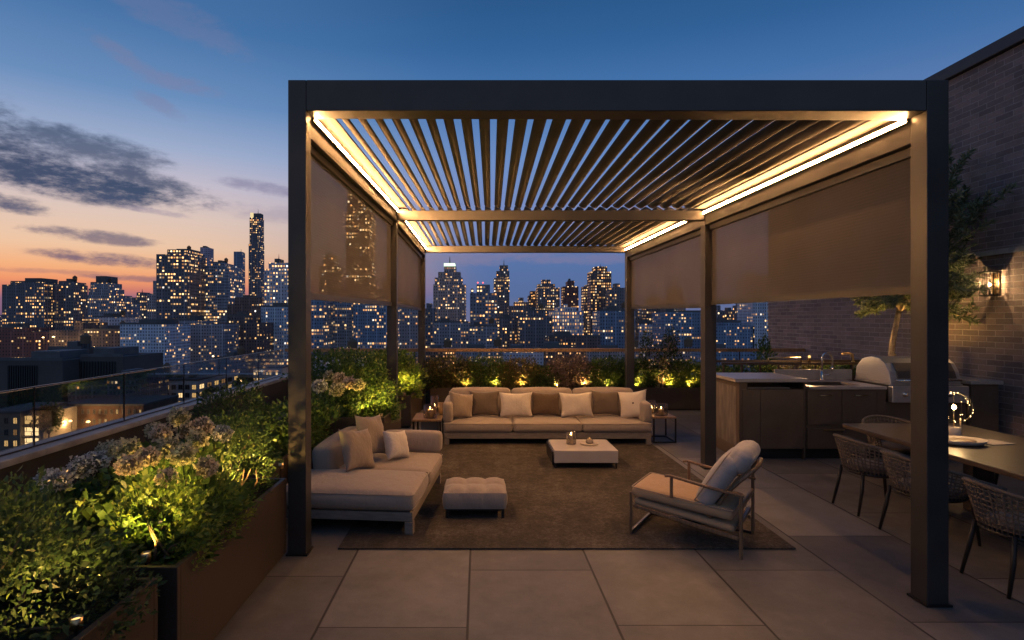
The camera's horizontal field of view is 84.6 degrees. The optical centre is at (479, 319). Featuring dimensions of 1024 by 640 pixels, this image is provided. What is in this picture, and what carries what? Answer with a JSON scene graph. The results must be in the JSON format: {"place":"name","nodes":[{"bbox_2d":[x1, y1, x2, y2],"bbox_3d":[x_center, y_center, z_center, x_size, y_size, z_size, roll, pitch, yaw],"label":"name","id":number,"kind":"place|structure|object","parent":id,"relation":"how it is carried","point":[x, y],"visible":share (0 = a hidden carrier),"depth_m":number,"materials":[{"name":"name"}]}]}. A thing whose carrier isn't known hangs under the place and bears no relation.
{"place":"outdoors","nodes":[
{"label":"outdoors","id":0,"kind":"place"},
{"bbox_2d":[0,323,51,357],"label":"building","id":1,"kind":"structure","parent":0,"point":[20,340],"depth_m":330.00,"materials":[{"name":"brick"}]},
{"bbox_2d":[2,278,57,329],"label":"office tower","id":2,"kind":"structure","parent":0,"point":[31,301],"depth_m":420.00,"materials":[{"name":"glass"}]},
{"bbox_2d":[0,349,88,390],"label":"ribbed building","id":3,"kind":"structure","parent":0,"point":[43,367],"depth_m":165.00,"materials":[{"name":"metal"}]},
{"bbox_2d":[48,333,102,353],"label":"slab building","id":4,"kind":"structure","parent":0,"point":[85,342],"depth_m":194.55,"materials":[{"name":"concrete"}]},
{"bbox_2d":[49,322,107,345],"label":"building","id":5,"kind":"structure","parent":0,"point":[61,337],"depth_m":315.00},
{"bbox_2d":[84,321,125,346],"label":"building","id":6,"kind":"structure","parent":0,"point":[105,336],"depth_m":310.00,"materials":[{"name":"concrete"}]},
{"bbox_2d":[88,276,140,318],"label":"residential tower","id":7,"kind":"structure","parent":0,"point":[106,295],"depth_m":523.23,"materials":[{"name":"metal"}]},
{"bbox_2d":[92,310,141,324],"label":"building","id":8,"kind":"structure","parent":0,"point":[113,319],"depth_m":390.10,"materials":[{"name":"concrete"}]},
{"bbox_2d":[120,319,189,364],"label":"apartment block","id":9,"kind":"structure","parent":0,"point":[169,339],"depth_m":255.10,"materials":[{"name":"glass"}]},
{"bbox_2d":[156,246,206,321],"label":"skyscraper","id":10,"kind":"structure","parent":0,"point":[180,283],"depth_m":450.00,"materials":[{"name":"metal"}]},
{"bbox_2d":[179,316,239,362],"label":"apartment block","id":11,"kind":"structure","parent":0,"point":[209,340],"depth_m":285.00,"materials":[{"name":"concrete"}]},
{"bbox_2d":[205,258,242,323],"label":"office tower","id":12,"kind":"structure","parent":0,"point":[223,284],"depth_m":480.00,"materials":[{"name":"metal"}]},
{"bbox_2d":[227,295,263,321],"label":"apartment block","id":13,"kind":"structure","parent":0,"point":[252,304],"depth_m":470.00,"materials":[{"name":"concrete"}]},
{"bbox_2d":[220,312,273,354],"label":"apartment block","id":14,"kind":"structure","parent":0,"point":[256,335],"depth_m":305.00,"materials":[{"name":"concrete"}]},
{"bbox_2d":[261,303,287,364],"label":"apartment block","id":15,"kind":"structure","parent":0,"point":[276,314],"depth_m":320.00,"materials":[{"name":"glass"}]},
{"bbox_2d":[264,258,287,305],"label":"office tower","id":16,"kind":"structure","parent":0,"point":[276,282],"depth_m":400.00,"materials":[{"name":"glass"}]},
{"bbox_2d":[311,300,332,352],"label":"office tower","id":17,"kind":"structure","parent":0,"point":[321,323],"depth_m":225.00,"materials":[{"name":"glass"}]},
{"bbox_2d":[333,301,352,347],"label":"office tower","id":18,"kind":"structure","parent":0,"point":[342,323],"depth_m":240.00,"materials":[{"name":"glass"}]},
{"bbox_2d":[353,303,398,353],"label":"office tower","id":19,"kind":"structure","parent":0,"point":[369,326],"depth_m":232.00,"materials":[{"name":"glass"}]},
{"bbox_2d":[399,307,417,355],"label":"apartment block","id":20,"kind":"structure","parent":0,"point":[408,328],"depth_m":290.00,"materials":[{"name":"glass"}]},
{"bbox_2d":[426,303,436,347],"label":"residential tower","id":21,"kind":"structure","parent":0,"point":[431,314],"depth_m":420.00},
{"bbox_2d":[433,258,465,320],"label":"skyscraper","id":22,"kind":"structure","parent":0,"point":[449,293],"depth_m":480.00,"materials":[{"name":"metal"}]},
{"bbox_2d":[434,318,468,347],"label":"apartment block","id":23,"kind":"structure","parent":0,"point":[456,333],"depth_m":340.00,"materials":[{"name":"glass"}]},
{"bbox_2d":[456,337,501,368],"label":"building","id":24,"kind":"structure","parent":0,"point":[497,343],"depth_m":220.00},
{"bbox_2d":[470,285,496,324],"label":"office tower","id":25,"kind":"structure","parent":0,"point":[483,304],"depth_m":430.00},
{"bbox_2d":[469,317,497,347],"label":"apartment block","id":26,"kind":"structure","parent":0,"point":[486,335],"depth_m":320.00,"materials":[{"name":"metal"}]},
{"bbox_2d":[494,264,508,316],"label":"skyscraper","id":27,"kind":"structure","parent":0,"point":[501,284],"depth_m":560.00,"materials":[{"name":"metal"}]},
{"bbox_2d":[497,315,517,347],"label":"apartment block","id":28,"kind":"structure","parent":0,"point":[507,330],"depth_m":380.00,"materials":[{"name":"concrete"}]},
{"bbox_2d":[0,0,1023,321],"label":"sky","id":29,"kind":"structure","parent":0,"point":[132,132],"materials":[{"name":"blue"}]},
{"bbox_2d":[502,344,543,366],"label":"building","id":30,"kind":"structure","parent":0,"point":[538,357],"depth_m":210.00,"materials":[{"name":"metal"}]},
{"bbox_2d":[518,303,552,347],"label":"apartment block","id":31,"kind":"structure","parent":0,"point":[535,326],"depth_m":360.00,"materials":[{"name":"glass"}]},
{"bbox_2d":[536,280,559,315],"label":"skyscraper","id":32,"kind":"structure","parent":0,"point":[547,295],"depth_m":520.00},
{"bbox_2d":[538,342,585,370],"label":"building","id":33,"kind":"structure","parent":0,"point":[549,356],"depth_m":215.00,"materials":[{"name":"concrete"}]},
{"bbox_2d":[549,304,583,334],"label":"building","id":34,"kind":"structure","parent":0,"point":[567,318],"depth_m":370.00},
{"bbox_2d":[561,279,578,310],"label":"residential tower","id":35,"kind":"structure","parent":0,"point":[570,294],"depth_m":610.00,"materials":[{"name":"concrete"}]},
{"bbox_2d":[544,331,599,347],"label":"apartment block","id":36,"kind":"structure","parent":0,"point":[564,338],"depth_m":290.00,"materials":[{"name":"concrete"}]},
{"bbox_2d":[587,264,610,334],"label":"skyscraper","id":37,"kind":"structure","parent":0,"point":[598,281],"depth_m":500.00,"materials":[{"name":"concrete"}]},
{"bbox_2d":[586,338,638,365],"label":"building","id":38,"kind":"structure","parent":0,"point":[590,355],"depth_m":230.00,"materials":[{"name":"metal"}]},
{"bbox_2d":[592,301,634,347],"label":"apartment block","id":39,"kind":"structure","parent":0,"point":[608,324],"depth_m":300.00,"materials":[{"name":"glass"}]},
{"bbox_2d":[606,283,624,308],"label":"residential tower","id":40,"kind":"structure","parent":0,"point":[615,295],"depth_m":470.00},
{"bbox_2d":[214,409,1023,639],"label":"floor","id":41,"kind":"structure","parent":0,"point":[842,571],"depth_m":3.38,"materials":[{"name":"tile"}]},
{"bbox_2d":[0,577,157,639],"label":"planter","id":42,"kind":"object","parent":41,"relation":"on","point":[147,629],"visible":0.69,"depth_m":2.19,"materials":[{"name":"brown metal"}]},
{"bbox_2d":[0,464,167,639],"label":"shrub","id":43,"kind":"object","parent":42,"relation":"in","point":[63,561],"visible":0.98,"depth_m":2.09,"materials":[{"name":"green plant"}]},
{"bbox_2d":[0,375,287,503],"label":"parapet wall","id":44,"kind":"structure","parent":41,"relation":"on","point":[53,454],"depth_m":5.10,"materials":[{"name":"stone"}]},
{"bbox_2d":[0,349,282,456],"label":"glass railing","id":45,"kind":"object","parent":44,"relation":"on","point":[32,416],"visible":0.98,"depth_m":5.54,"materials":[{"name":"glass"}]},
{"bbox_2d":[285,348,804,365],"bbox_3d":[1.230,0.792,10.500,9.700,0.499,0.050,0,0,0],"label":"glass railing","id":46,"kind":"object","parent":44,"relation":"on","point":[609,350],"visible":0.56,"depth_m":10.47,"materials":[{"name":"glass"}]},
{"bbox_2d":[7,478,285,639],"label":"planter","id":47,"kind":"object","parent":41,"relation":"on","point":[207,602],"visible":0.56,"depth_m":2.85,"materials":[{"name":"brown metal"}]},
{"bbox_2d":[0,449,182,576],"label":"hydrangea","id":48,"kind":"object","parent":47,"relation":"in","point":[98,498],"visible":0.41,"depth_m":2.75,"materials":[{"name":"green plant"}]},
{"bbox_2d":[77,406,256,564],"bbox_3d":[-1.698,0.831,3.090,0.884,0.654,1.239,0,0,-29],"label":"hydrangea","id":49,"kind":"object","parent":47,"relation":"in","point":[163,454],"visible":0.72,"depth_m":2.95,"materials":[{"name":"green plant"}]},
{"bbox_2d":[95,466,263,570],"bbox_3d":[-1.499,0.933,2.839,0.642,0.449,0.852,0,0,0],"label":"shrub","id":50,"kind":"object","parent":47,"relation":"in","point":[194,494],"visible":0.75,"depth_m":2.67,"materials":[{"name":"green plant"}]},
{"bbox_2d":[187,407,293,517],"bbox_3d":[-1.560,0.875,3.490,0.694,0.563,0.943,0,0,0],"label":"shrub","id":51,"kind":"object","parent":47,"relation":"in","point":[256,446],"visible":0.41,"depth_m":3.60,"materials":[{"name":"green plant"}]},
{"bbox_2d":[188,435,314,483],"bbox_3d":[-2.060,1.375,4.865,0.880,0.449,1.430,0,0,0],"label":"planter","id":52,"kind":"object","parent":41,"relation":"on","point":[284,472],"visible":0.06,"depth_m":4.63,"materials":[{"name":"brown metal"}]},
{"bbox_2d":[187,378,287,473],"bbox_3d":[-2.089,0.864,4.659,0.904,0.746,1.056,0,0,0],"label":"shrub","id":53,"kind":"object","parent":52,"relation":"in","point":[259,400],"visible":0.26,"depth_m":4.70,"materials":[{"name":"green plant"}]},
{"bbox_2d":[226,370,365,463],"bbox_3d":[-1.817,0.878,5.155,0.951,0.719,1.530,0,0,29],"label":"hydrangea","id":54,"kind":"object","parent":52,"relation":"in","point":[319,416],"visible":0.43,"depth_m":5.29,"materials":[{"name":"green plant"}]},
{"bbox_2d":[282,405,400,442],"bbox_3d":[-1.468,1.300,6.160,1.065,0.599,0.880,0,0,3],"label":"planter","id":55,"kind":"object","parent":41,"relation":"on","point":[343,423],"visible":0.14,"depth_m":5.72,"materials":[{"name":"brown metal"}]},
{"bbox_2d":[279,346,377,406],"bbox_3d":[-1.710,0.703,6.803,0.986,0.767,1.107,0,0,42],"label":"shrub","id":56,"kind":"object","parent":55,"relation":"in","point":[314,361],"visible":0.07,"depth_m":6.68,"materials":[{"name":"green plant"}]},
{"bbox_2d":[311,346,405,423],"bbox_3d":[-1.331,0.691,6.143,1.123,0.788,1.057,0,0,0],"label":"shrub","id":57,"kind":"object","parent":55,"relation":"on","point":[375,378],"visible":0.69,"depth_m":6.06,"materials":[{"name":"green plant"}]},
{"bbox_2d":[380,389,421,427],"bbox_3d":[-1.500,1.359,9.045,1.000,0.479,1.610,0,0,0],"label":"planter","id":58,"kind":"object","parent":41,"relation":"on","point":[411,409],"visible":0.27,"depth_m":8.24,"materials":[{"name":"brown metal"}]},
{"bbox_2d":[365,347,428,399],"bbox_3d":[-1.317,0.821,8.946,1.008,0.772,1.599,0,0,-31],"label":"shrub","id":59,"kind":"object","parent":58,"relation":"in","point":[408,379],"visible":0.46,"depth_m":8.65,"materials":[{"name":"green plant"}]},
{"bbox_2d":[412,413,443,434],"bbox_3d":[-0.670,1.437,7.480,0.380,0.298,0.540,0,0,0],"label":"side table","id":60,"kind":"object","parent":41,"relation":"on","point":[431,424],"visible":0.64,"depth_m":7.43,"materials":[{"name":"wood"}]},
{"bbox_2d":[430,385,524,403],"bbox_3d":[0.300,1.399,10.075,2.320,0.399,0.450,0,0,0],"label":"planter","id":61,"kind":"object","parent":41,"relation":"on","point":[442,393],"visible":0.17,"depth_m":9.85,"materials":[{"name":"brown metal"}]},
{"bbox_2d":[413,353,487,388],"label":"shrub","id":62,"kind":"object","parent":61,"relation":"in","point":[450,376],"visible":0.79,"depth_m":9.92,"materials":[{"name":"green plant"}]},
{"bbox_2d":[457,354,517,387],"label":"shrub","id":63,"kind":"object","parent":61,"relation":"in","point":[489,380],"visible":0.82,"depth_m":9.91,"materials":[{"name":"green plant"}]},
{"bbox_2d":[493,355,547,387],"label":"shrub","id":64,"kind":"object","parent":61,"relation":"in","point":[523,371],"visible":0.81,"depth_m":9.91,"materials":[{"name":"green plant"}]},
{"bbox_2d":[525,363,564,386],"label":"shrub","id":65,"kind":"object","parent":61,"relation":"in","point":[543,378],"visible":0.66,"depth_m":9.87,"materials":[{"name":"green plant"}]},
{"bbox_2d":[338,435,795,548],"bbox_3d":[0.610,1.593,5.825,3.180,0.011,3.850,0,0,0],"label":"rug","id":66,"kind":"object","parent":41,"relation":"on","point":[570,505],"visible":0.51,"depth_m":4.57,"materials":[{"name":"carpet"}]},
{"bbox_2d":[286,426,442,534],"bbox_3d":[-0.931,1.326,4.959,1.087,0.522,1.614,0,0,5],"label":"chaise sofa","id":67,"kind":"object","parent":66,"relation":"on","point":[393,489],"visible":0.69,"depth_m":4.38,"materials":[{"name":"fabric"}]},
{"bbox_2d":[338,428,374,471],"bbox_3d":[-1.040,1.110,4.800,0.148,0.360,0.360,-24,-20,27],"label":"throw pillow","id":68,"kind":"object","parent":67,"relation":"on","point":[356,446],"visible":1,"depth_m":4.72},
{"bbox_2d":[355,415,385,453],"bbox_3d":[-0.980,1.055,5.120,0.144,0.380,0.380,-21,-17,22],"label":"throw pillow","id":69,"kind":"object","parent":67,"relation":"on","point":[374,425],"visible":0.64,"depth_m":5.07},
{"bbox_2d":[383,430,409,459],"bbox_3d":[-0.755,1.145,5.130,0.134,0.270,0.270,-29,-25,33],"label":"throw pillow","id":70,"kind":"object","parent":67,"relation":"on","point":[396,444],"visible":1,"depth_m":5.07,"materials":[{"name":"beige fabric"}]},
{"bbox_2d":[442,477,506,517],"bbox_3d":[-0.033,1.469,4.675,0.527,0.234,0.432,0,0,0],"label":"ottoman","id":71,"kind":"object","parent":66,"relation":"on","point":[475,494],"visible":1,"depth_m":4.48,"materials":[{"name":"fabric"}]},
{"bbox_2d":[443,387,651,444],"bbox_3d":[0.870,1.266,7.530,2.675,0.642,0.890,0,0,0],"label":"sofa","id":72,"kind":"object","parent":66,"relation":"on","point":[603,426],"visible":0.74,"depth_m":7.12,"materials":[{"name":"fabric"}]},
{"bbox_2d":[449,391,472,417],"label":"throw pillow","id":73,"kind":"object","parent":72,"relation":"on","point":[462,405],"visible":0.88,"depth_m":7.31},
{"bbox_2d":[469,390,499,415],"bbox_3d":[0.073,1.125,7.530,0.421,0.344,0.164,-1,-14,4],"label":"throw pillow","id":74,"kind":"object","parent":72,"relation":"on","point":[485,403],"visible":0.93,"depth_m":7.47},
{"bbox_2d":[499,392,532,417],"bbox_3d":[0.491,1.135,7.470,0.448,0.335,0.152,0,-14,-2],"label":"throw pillow","id":75,"kind":"object","parent":72,"relation":"on","point":[515,404],"visible":1,"depth_m":7.41,"materials":[{"name":"beige fabric"}]},
{"bbox_2d":[530,391,560,415],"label":"throw pillow","id":76,"kind":"object","parent":72,"relation":"on","point":[545,403],"visible":0.98,"depth_m":7.47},
{"bbox_2d":[559,392,593,417],"bbox_3d":[1.293,1.135,7.470,0.448,0.335,0.158,-1,-14,-3],"label":"throw pillow","id":77,"kind":"object","parent":72,"relation":"on","point":[576,404],"visible":1,"depth_m":7.41,"materials":[{"name":"beige fabric"}]},
{"bbox_2d":[590,390,620,415],"bbox_3d":[1.694,1.121,7.530,0.403,0.335,0.161,1,-14,5],"label":"throw pillow","id":78,"kind":"object","parent":72,"relation":"on","point":[605,402],"visible":0.99,"depth_m":7.47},
{"bbox_2d":[618,389,645,417],"bbox_3d":[2.022,1.118,7.370,0.385,0.372,0.162,-10,-19,30],"label":"throw pillow","id":79,"kind":"object","parent":72,"relation":"on","point":[630,403],"visible":0.83,"depth_m":7.33,"materials":[{"name":"beige fabric"}]},
{"bbox_2d":[546,439,617,467],"bbox_3d":[1.130,1.491,6.250,0.700,0.192,0.560,0,0,0],"label":"coffee table","id":80,"kind":"object","parent":66,"relation":"on","point":[562,451],"visible":1,"depth_m":5.97,"materials":[{"name":"paint"}]},
{"bbox_2d":[629,440,762,559],"bbox_3d":[1.606,1.236,4.135,0.849,0.727,0.530,0,0,34],"label":"lounge chair","id":81,"kind":"object","parent":66,"relation":"on","point":[711,499],"visible":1,"depth_m":3.93,"materials":[{"name":"fabric"}]},
{"bbox_2d":[286,80,952,607],"bbox_3d":[0.661,-0.011,6.615,3.935,3.222,6.998,0,0,0],"label":"pergola","id":82,"kind":"object","parent":41,"relation":"on","point":[812,132],"visible":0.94,"depth_m":3.80,"materials":[{"name":"brown metal"}]},
{"bbox_2d":[311,145,392,305],"bbox_3d":[-1.172,-0.702,5.463,0.055,1.113,3.069,0,0,3],"label":"roller blind","id":83,"kind":"object","parent":82,"relation":"attached to","point":[351,224],"visible":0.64,"depth_m":5.01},
{"bbox_2d":[398,229,421,310],"bbox_3d":[-1.067,-0.682,8.551,0.055,1.055,2.848,0,0,1],"label":"roller blind","id":84,"kind":"object","parent":82,"relation":"attached to","point":[409,274],"visible":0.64,"depth_m":8.50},
{"bbox_2d":[630,230,700,308],"bbox_3d":[2.475,-0.562,7.611,0.055,0.875,2.966,0,0,0],"label":"roller blind","id":85,"kind":"object","parent":82,"relation":"attached to","point":[666,275],"visible":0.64,"depth_m":7.30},
{"bbox_2d":[709,147,910,304],"bbox_3d":[2.526,-0.581,4.625,0.055,0.862,2.741,0,0,-2],"label":"roller blind","id":86,"kind":"object","parent":82,"relation":"attached to","point":[846,234],"visible":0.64,"depth_m":4.12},
{"bbox_2d":[564,385,700,409],"bbox_3d":[2.925,1.399,10.075,2.850,0.399,0.450,0,0,0],"label":"planter","id":87,"kind":"object","parent":41,"relation":"on","point":[681,398],"visible":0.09,"depth_m":9.85,"materials":[{"name":"brown metal"}]},
{"bbox_2d":[544,352,600,387],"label":"shrub","id":88,"kind":"object","parent":87,"relation":"in","point":[575,367],"visible":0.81,"depth_m":9.92,"materials":[{"name":"green plant"}]},
{"bbox_2d":[578,354,636,386],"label":"shrub","id":89,"kind":"object","parent":87,"relation":"in","point":[607,375],"visible":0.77,"depth_m":9.91,"materials":[{"name":"green plant"}]},
{"bbox_2d":[611,356,660,387],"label":"shrub","id":90,"kind":"object","parent":87,"relation":"in","point":[643,380],"visible":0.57,"depth_m":9.91,"materials":[{"name":"green plant"}]},
{"bbox_2d":[635,326,683,387],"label":"tall shrub","id":91,"kind":"object","parent":87,"relation":"in","point":[662,365],"visible":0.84,"depth_m":9.99,"materials":[{"name":"green plant"}]},
{"bbox_2d":[660,358,700,388],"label":"shrub","id":92,"kind":"object","parent":87,"relation":"in","point":[685,378],"visible":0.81,"depth_m":9.91,"materials":[{"name":"green plant"}]},
{"bbox_2d":[716,360,860,380],"bbox_3d":[4.675,1.089,7.820,2.790,1.019,0.460,0,0,0],"label":"trough planter","id":93,"kind":"object","parent":41,"relation":"on","point":[778,363],"visible":0.16,"depth_m":7.59,"materials":[{"name":"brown wood"}]},
{"bbox_2d":[774,369,886,457],"bbox_3d":[4.227,1.117,6.752,0.976,0.964,0.756,0,0,0],"label":"sink cabinet","id":94,"kind":"object","parent":41,"relation":"on","point":[836,399],"visible":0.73,"depth_m":6.40,"materials":[{"name":"wood"}]},
{"bbox_2d":[831,434,910,516],"bbox_3d":[3.289,1.287,4.720,0.532,0.627,0.574,0,0,0],"label":"dining chair","id":95,"kind":"object","parent":41,"relation":"on","point":[863,466],"visible":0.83,"depth_m":4.61,"materials":[{"name":"wicker"}]},
{"bbox_2d":[861,415,910,462],"bbox_3d":[4.060,1.287,5.481,0.574,0.627,0.532,0,0,0],"label":"dining chair","id":96,"kind":"object","parent":41,"relation":"on","point":[889,445],"visible":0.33,"depth_m":5.48,"materials":[{"name":"brown wicker"}]},
{"bbox_2d":[855,356,968,457],"bbox_3d":[5.120,1.020,6.700,0.920,1.159,0.779,0,0,0],"label":"grill","id":97,"kind":"object","parent":41,"relation":"on","point":[892,374],"visible":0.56,"depth_m":6.44,"materials":[{"name":"metal"}]},
{"bbox_2d":[878,450,981,545],"bbox_3d":[3.269,1.287,4.120,0.532,0.627,0.574,0,0,-2],"label":"dining chair","id":98,"kind":"object","parent":41,"relation":"on","point":[901,484],"visible":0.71,"depth_m":4.06,"materials":[{"name":"wicker"}]},
{"bbox_2d":[842,423,1023,511],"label":"dining table","id":99,"kind":"object","parent":41,"relation":"on","point":[986,462],"visible":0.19,"depth_m":4.54,"materials":[{"name":"brown wood"}]},
{"bbox_2d":[949,436,988,445],"bbox_3d":[3.800,0.961,4.430,0.370,0.037,0.266,0,0,0],"label":"serving dish","id":100,"kind":"object","parent":99,"relation":"on","point":[964,441],"visible":0.74,"depth_m":4.38,"materials":[{"name":"beige ceramic"}]},
{"bbox_2d":[850,143,1018,355],"bbox_3d":[5.347,-0.270,7.028,1.694,3.739,1.844,0,0,0],"label":"olive tree","id":101,"kind":"object","parent":41,"relation":"on","point":[960,287],"visible":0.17,"depth_m":6.69,"materials":[{"name":"green plant"}]},
{"bbox_2d":[959,477,1023,599],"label":"dining chair","id":102,"kind":"object","parent":41,"relation":"on","point":[1004,523],"visible":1,"depth_m":3.33,"materials":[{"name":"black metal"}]},
{"bbox_2d":[635,319,651,347],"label":"apartment block","id":103,"kind":"structure","parent":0,"point":[641,325],"depth_m":300.00,"materials":[{"name":"concrete"}]},
{"bbox_2d":[652,308,700,347],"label":"apartment block","id":104,"kind":"structure","parent":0,"point":[686,323],"depth_m":270.00,"materials":[{"name":"blue"}]},
{"bbox_2d":[690,343,761,372],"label":"building","id":105,"kind":"structure","parent":0,"point":[727,355],"depth_m":190.00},
{"bbox_2d":[716,317,753,347],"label":"apartment block","id":106,"kind":"structure","parent":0,"point":[732,334],"depth_m":260.00,"materials":[{"name":"glass"}]},
{"bbox_2d":[716,373,807,458],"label":"kitchen island","id":107,"kind":"structure","parent":0,"point":[765,412],"depth_m":6.40,"materials":[{"name":"brown wood"}]},
{"bbox_2d":[960,376,1003,431],"bbox_3d":[5.775,1.107,6.760,0.370,0.984,0.760,0,0,0],"label":"counter cabinet","id":108,"kind":"object","parent":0,"point":[984,399],"visible":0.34,"depth_m":6.40,"materials":[{"name":"brown metal"}]},
{"bbox_3d":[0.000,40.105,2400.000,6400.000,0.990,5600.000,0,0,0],"label":"ground","id":109,"kind":"structure","parent":0,"visible":0},
{"bbox_2d":[51,276,87,329],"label":"office tower","id":110,"kind":"structure","parent":109,"relation":"on","point":[71,302],"depth_m":430.00,"materials":[{"name":"metal"}]},
{"bbox_2d":[80,346,162,378],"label":"ribbed building","id":111,"kind":"structure","parent":109,"relation":"on","point":[103,361],"depth_m":172.25,"materials":[{"name":"concrete"}]},
{"bbox_2d":[249,213,263,297],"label":"skyscraper","id":112,"kind":"structure","parent":109,"relation":"on","point":[256,266],"depth_m":901.21,"materials":[{"name":"metal"}]},
{"bbox_2d":[737,302,767,357],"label":"skyscraper","id":113,"kind":"structure","parent":109,"relation":"on","point":[755,315],"depth_m":260.00,"materials":[{"name":"glass"}]},
{"bbox_2d":[768,26,1023,437],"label":"brick building","id":114,"kind":"structure","parent":109,"relation":"on","point":[986,101],"depth_m":6.79,"materials":[{"name":"brick"}]},
{"bbox_2d":[976,271,1001,295],"bbox_3d":[6.018,-0.419,6.620,0.162,0.289,0.170,0,0,0],"label":"wall lantern","id":115,"kind":"object","parent":114,"relation":"attached to","point":[994,283],"depth_m":6.58,"materials":[{"name":"black metal"}]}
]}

